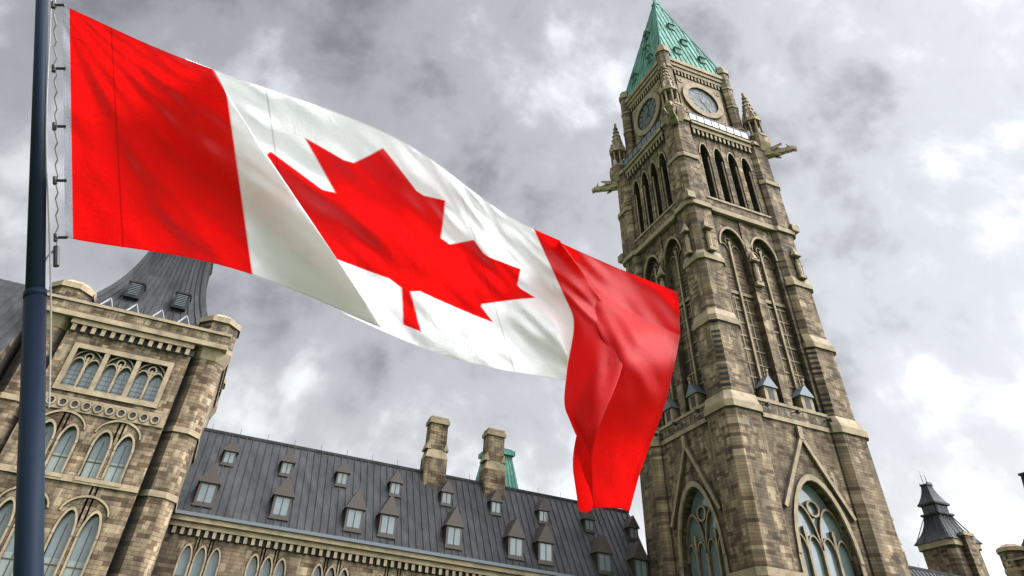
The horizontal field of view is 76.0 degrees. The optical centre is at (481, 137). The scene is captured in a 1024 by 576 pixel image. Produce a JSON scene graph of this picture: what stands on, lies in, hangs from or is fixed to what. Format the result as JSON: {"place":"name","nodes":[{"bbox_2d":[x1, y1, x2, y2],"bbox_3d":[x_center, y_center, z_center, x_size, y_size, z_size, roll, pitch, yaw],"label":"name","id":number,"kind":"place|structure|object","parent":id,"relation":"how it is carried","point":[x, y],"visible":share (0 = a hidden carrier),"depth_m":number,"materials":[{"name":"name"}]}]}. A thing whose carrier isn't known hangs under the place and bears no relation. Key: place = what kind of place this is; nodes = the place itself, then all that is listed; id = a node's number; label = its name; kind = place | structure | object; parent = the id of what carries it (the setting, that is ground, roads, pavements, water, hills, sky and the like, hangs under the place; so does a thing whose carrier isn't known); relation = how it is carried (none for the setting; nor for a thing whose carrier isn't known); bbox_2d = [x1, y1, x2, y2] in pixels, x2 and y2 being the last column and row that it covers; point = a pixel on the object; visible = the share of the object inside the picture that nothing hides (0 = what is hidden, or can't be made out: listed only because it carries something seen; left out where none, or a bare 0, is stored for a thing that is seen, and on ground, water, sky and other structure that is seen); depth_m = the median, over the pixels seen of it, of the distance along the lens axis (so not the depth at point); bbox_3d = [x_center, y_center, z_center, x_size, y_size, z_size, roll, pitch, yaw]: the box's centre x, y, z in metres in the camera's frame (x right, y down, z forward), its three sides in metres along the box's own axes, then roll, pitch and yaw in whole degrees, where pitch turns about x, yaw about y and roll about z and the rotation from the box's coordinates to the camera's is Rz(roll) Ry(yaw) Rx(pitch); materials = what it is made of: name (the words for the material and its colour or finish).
{"place":"outdoors","nodes":[
{"label":"outdoors","id":0,"kind":"place"},
{"bbox_2d":[0,279,49,380],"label":"roof","id":1,"kind":"structure","parent":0,"point":[11,304],"depth_m":45.09,"materials":[{"name":"grey metal"}]},
{"bbox_2d":[0,251,241,575],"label":"pavilion","id":2,"kind":"structure","parent":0,"point":[142,350],"depth_m":43.48,"materials":[{"name":"stone"}]},
{"bbox_2d":[151,415,649,575],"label":"block wing","id":3,"kind":"structure","parent":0,"point":[250,506],"depth_m":50.26,"materials":[{"name":"grey metal"}]},
{"bbox_2d":[0,0,1023,575],"label":"sky","id":4,"kind":"structure","parent":0,"point":[902,186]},
{"bbox_2d":[996,472,1023,575],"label":"pavilion","id":5,"kind":"structure","parent":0,"point":[1011,556],"depth_m":78.66,"materials":[{"name":"stone"}]},
{"label":"lawn","id":6,"kind":"structure","parent":0,"visible":0},
{"bbox_2d":[13,0,67,575],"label":"flagpole with halyard","id":7,"kind":"object","parent":6,"relation":"on","point":[28,559],"visible":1,"depth_m":4.40,"materials":[{"name":"black paint"}]},
{"bbox_2d":[63,6,679,511],"bbox_3d":[-0.980,1.095,5.443,5.848,2.924,1.359,20,-46,-15],"label":"canadian flag","id":8,"kind":"object","parent":7,"relation":"attached to","point":[167,152],"visible":1,"depth_m":5.47,"materials":[{"name":"fabric"}]},
{"bbox_2d":[592,0,909,575],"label":"clock tower","id":9,"kind":"structure","parent":6,"relation":"on","point":[758,460],"depth_m":58.12,"materials":[{"name":"stone"}]},
{"bbox_2d":[891,517,966,575],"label":"roof","id":10,"kind":"structure","parent":6,"relation":"on","point":[915,571],"depth_m":68.26,"materials":[{"name":"grey metal"}]},
{"bbox_2d":[914,473,989,575],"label":"vent tower","id":11,"kind":"structure","parent":6,"relation":"on","point":[945,542],"depth_m":74.24,"materials":[{"name":"stone"}]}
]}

